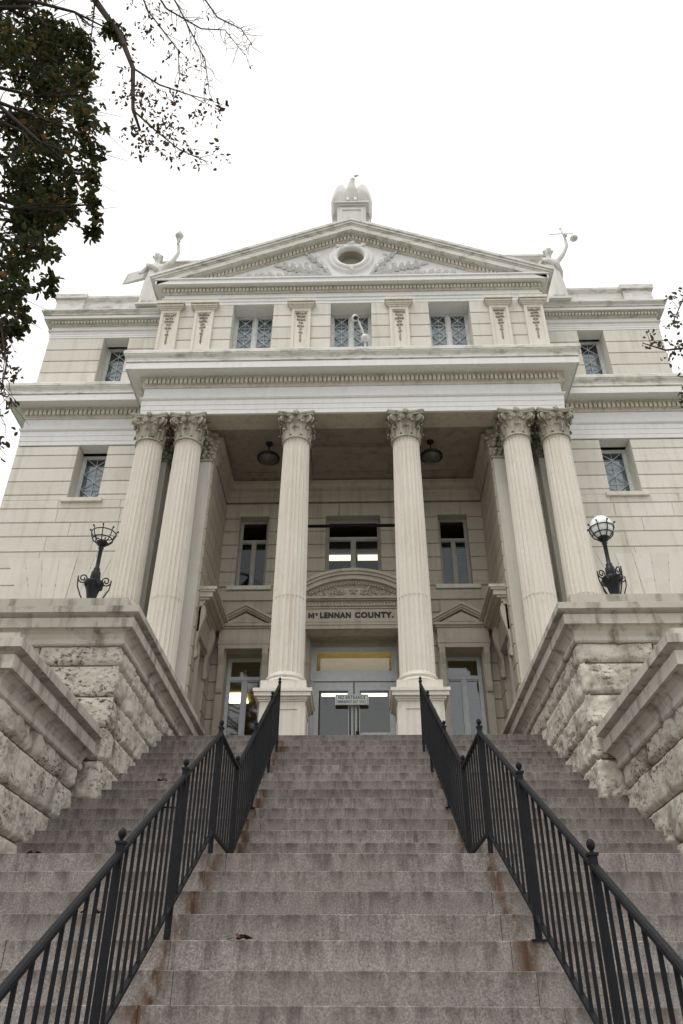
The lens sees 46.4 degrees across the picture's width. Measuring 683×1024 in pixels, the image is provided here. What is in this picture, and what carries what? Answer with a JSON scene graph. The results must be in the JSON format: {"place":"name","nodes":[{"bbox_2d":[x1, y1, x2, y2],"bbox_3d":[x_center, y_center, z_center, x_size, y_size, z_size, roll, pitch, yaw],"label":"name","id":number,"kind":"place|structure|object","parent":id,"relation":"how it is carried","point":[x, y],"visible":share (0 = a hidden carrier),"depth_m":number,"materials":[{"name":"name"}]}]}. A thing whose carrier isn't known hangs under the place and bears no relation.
{"place":"outdoors","nodes":[
{"label":"outdoors","id":0,"kind":"place"},
{"bbox_2d":[0,0,682,505],"label":"sky","id":1,"kind":"structure","parent":0,"point":[496,126],"materials":[{"name":"white"}]},
{"label":"ground","id":2,"kind":"structure","parent":0,"visible":0},
{"bbox_2d":[0,632,102,853],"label":"cheek wall","id":3,"kind":"structure","parent":2,"relation":"on","point":[51,731],"depth_m":7.12,"materials":[{"name":"stone"}]},
{"bbox_2d":[0,598,206,798],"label":"cheek wall","id":4,"kind":"structure","parent":2,"relation":"on","point":[106,661],"depth_m":9.19,"materials":[{"name":"stone"}]},
{"bbox_2d":[77,523,118,597],"bbox_3d":[-3.079,0.701,10.033,0.351,1.120,0.350,-8,-34,12],"label":"lamp post","id":5,"kind":"object","parent":4,"relation":"on","point":[93,584],"visible":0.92,"depth_m":9.93,"materials":[{"name":"metal"}]},
{"bbox_2d":[0,0,261,461],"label":"shade tree","id":6,"kind":"object","parent":2,"relation":"on","point":[44,203],"visible":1,"depth_m":8.36,"materials":[{"name":"green plant"}]},
{"bbox_2d":[0,217,682,735],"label":"courthouse","id":7,"kind":"structure","parent":2,"relation":"on","point":[350,543],"depth_m":15.95,"materials":[{"name":"stone"}]},
{"bbox_2d":[60,456,106,502],"bbox_3d":[-5.131,-0.666,16.295,0.820,1.420,0.546,-1,-34,1],"label":"window","id":8,"kind":"structure","parent":7,"relation":"in","point":[90,489],"depth_m":16.51,"materials":[{"name":"grey glass"}]},
{"bbox_2d":[101,349,126,381],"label":"window","id":9,"kind":"structure","parent":7,"relation":"in","point":[113,368],"depth_m":18.33,"materials":[{"name":"grey glass"}]},
{"bbox_2d":[122,230,183,307],"bbox_3d":[-4.631,-5.853,19.349,1.376,2.803,0.456,-1,-34,1],"label":"statue","id":10,"kind":"object","parent":7,"relation":"on","point":[147,298],"visible":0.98,"depth_m":19.26,"materials":[{"name":"white stone"}]},
{"bbox_2d":[223,658,261,734],"bbox_3d":[-1.874,4.043,14.913,0.700,2.763,0.072,-1,-34,1],"label":"tall window","id":11,"kind":"structure","parent":7,"relation":"in","point":[244,680],"depth_m":15.33,"materials":[{"name":"grey glass"}]},
{"bbox_2d":[226,521,270,590],"bbox_3d":[-1.873,0.899,16.752,0.900,1.810,0.330,-1,-34,1],"label":"window","id":12,"kind":"structure","parent":7,"relation":"in","point":[251,587],"depth_m":16.78,"materials":[{"name":"grey glass"}]},
{"bbox_2d":[233,317,272,348],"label":"window","id":13,"kind":"structure","parent":7,"relation":"in","point":[255,333],"depth_m":17.51,"materials":[{"name":"grey glass"}]},
{"bbox_2d":[257,441,279,465],"bbox_3d":[-1.502,-1.208,16.442,0.470,0.520,0.470,-1,-34,1],"label":"ceiling lamp","id":14,"kind":"object","parent":7,"relation":"hanging from","point":[268,457],"visible":1,"depth_m":16.27,"materials":[{"name":"metal"}]},
{"bbox_2d":[312,682,353,734],"bbox_3d":[-0.160,4.237,14.784,0.766,2.273,0.124,-1,-34,1],"label":"door","id":15,"kind":"structure","parent":7,"relation":"in","point":[329,718],"depth_m":15.12,"materials":[{"name":"grey glass"}]},
{"bbox_2d":[334,200,368,221],"bbox_3d":[0.246,-6.826,19.185,0.840,1.110,0.760,-1,-34,1],"label":"eagle pedestal","id":16,"kind":"object","parent":7,"relation":"on","point":[358,209],"visible":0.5,"depth_m":19.13,"materials":[{"name":"white stone"}]},
{"bbox_2d":[331,174,371,221],"bbox_3d":[0.248,-7.694,19.541,1.011,1.406,0.451,-1,-34,1],"label":"eagle statue","id":17,"kind":"object","parent":16,"relation":"on","point":[350,192],"visible":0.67,"depth_m":19.59,"materials":[{"name":"white stone"}]},
{"bbox_2d":[331,315,371,346],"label":"window","id":18,"kind":"structure","parent":7,"relation":"in","point":[338,339],"depth_m":17.45,"materials":[{"name":"grey glass"}]},
{"bbox_2d":[335,694,368,704],"bbox_3d":[0.197,3.567,15.139,0.631,0.208,0.022,-1,-34,1],"label":"door sign","id":19,"kind":"object","parent":7,"relation":"attached to","point":[351,699],"visible":1,"depth_m":15.13,"materials":[{"name":"white"}]},
{"bbox_2d":[326,520,380,570],"bbox_3d":[0.247,0.841,16.737,1.360,1.710,0.310,-1,-34,1],"label":"window","id":20,"kind":"structure","parent":7,"relation":"in","point":[353,540],"depth_m":17.02,"materials":[{"name":"grey glass"}]},
{"bbox_2d":[311,647,396,675],"bbox_3d":[0.243,2.952,15.676,1.680,0.600,0.060,-1,-34,1],"label":"transom window","id":21,"kind":"structure","parent":7,"relation":"in","point":[314,650],"depth_m":15.73,"materials":[{"name":"grey metal"}]},
{"bbox_2d":[351,314,368,346],"bbox_3d":[0.374,-3.670,16.295,0.375,0.875,0.226,13,-36,-18],"label":"security camera","id":22,"kind":"object","parent":7,"relation":"on","point":[364,337],"visible":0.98,"depth_m":16.32,"materials":[{"name":"white plastic"}]},
{"bbox_2d":[355,682,395,734],"bbox_3d":[0.630,4.229,14.765,0.766,2.273,0.124,-1,-34,1],"label":"door","id":23,"kind":"structure","parent":7,"relation":"in","point":[375,718],"depth_m":15.10,"materials":[{"name":"grey glass"}]},
{"bbox_2d":[420,439,442,463],"bbox_3d":[1.837,-1.243,16.361,0.470,0.520,0.470,-1,-34,1],"label":"ceiling lamp","id":24,"kind":"object","parent":7,"relation":"hanging from","point":[430,455],"visible":0.99,"depth_m":16.19,"materials":[{"name":"metal"}]},
{"bbox_2d":[429,313,470,345],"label":"window","id":25,"kind":"structure","parent":7,"relation":"in","point":[459,332],"depth_m":17.40,"materials":[{"name":"grey glass"}]},
{"bbox_2d":[436,519,480,588],"bbox_3d":[2.367,0.873,16.677,0.900,1.810,0.396,-1,-34,1],"label":"window","id":26,"kind":"structure","parent":7,"relation":"in","point":[455,559],"depth_m":16.73,"materials":[{"name":"grey glass"}]},
{"bbox_2d":[446,657,486,734],"bbox_3d":[2.344,3.999,14.811,0.700,2.763,0.072,-1,-34,1],"label":"tall window","id":27,"kind":"structure","parent":7,"relation":"in","point":[463,679],"depth_m":15.18,"materials":[{"name":"grey metal"}]},
{"bbox_2d":[539,228,577,300],"bbox_3d":[5.204,-5.851,19.011,1.115,2.635,0.453,-1,-34,1],"label":"statue","id":28,"kind":"object","parent":7,"relation":"on","point":[557,291],"visible":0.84,"depth_m":18.76,"materials":[{"name":"white stone"}]},
{"bbox_2d":[579,342,606,373],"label":"window","id":29,"kind":"structure","parent":7,"relation":"in","point":[595,368],"depth_m":18.07,"materials":[{"name":"grey glass"}]},
{"bbox_2d":[601,450,649,496],"bbox_3d":[5.565,-0.778,16.035,0.820,1.420,0.546,-1,-34,1],"label":"window","id":30,"kind":"structure","parent":7,"relation":"in","point":[616,476],"depth_m":16.25,"materials":[{"name":"grey glass"}]},
{"bbox_2d":[0,734,682,1023],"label":"granite staircase","id":31,"kind":"structure","parent":2,"relation":"on","point":[350,880],"depth_m":4.93,"materials":[{"name":"grey stone"}]},
{"bbox_2d":[24,849,41,853],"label":"fallen leaves","id":32,"kind":"object","parent":31,"relation":"on","point":[32,851],"visible":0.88,"depth_m":5.67,"materials":[{"name":"brown plant"}]},
{"bbox_2d":[0,677,281,1023],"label":"handrail","id":33,"kind":"object","parent":31,"relation":"on","point":[263,741],"visible":0.98,"depth_m":4.09,"materials":[{"name":"black metal"}]},
{"bbox_2d":[228,933,251,939],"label":"fallen leaves","id":34,"kind":"object","parent":31,"relation":"on","point":[241,936],"visible":1,"depth_m":4.35,"materials":[{"name":"brown plant"}]},
{"bbox_2d":[418,677,682,1023],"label":"handrail","id":35,"kind":"object","parent":31,"relation":"on","point":[436,740],"visible":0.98,"depth_m":4.13,"materials":[{"name":"black metal"}]},
{"bbox_2d":[500,593,682,797],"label":"cheek wall","id":36,"kind":"structure","parent":2,"relation":"on","point":[592,653],"depth_m":9.04,"materials":[{"name":"stone"}]},
{"bbox_2d":[587,515,626,593],"bbox_3d":[3.314,0.581,9.912,0.351,1.247,0.350,-8,-34,12],"label":"lamp post","id":37,"kind":"object","parent":36,"relation":"on","point":[601,528],"visible":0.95,"depth_m":9.91,"materials":[{"name":"metal"}]},
{"bbox_2d":[595,628,682,852],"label":"cheek wall","id":38,"kind":"structure","parent":2,"relation":"on","point":[639,729],"depth_m":7.10,"materials":[{"name":"stone"}]},
{"bbox_2d":[642,287,682,407],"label":"shade tree","id":39,"kind":"object","parent":2,"relation":"on","point":[676,315],"visible":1,"depth_m":6.90,"materials":[{"name":"green plant"}]}
]}

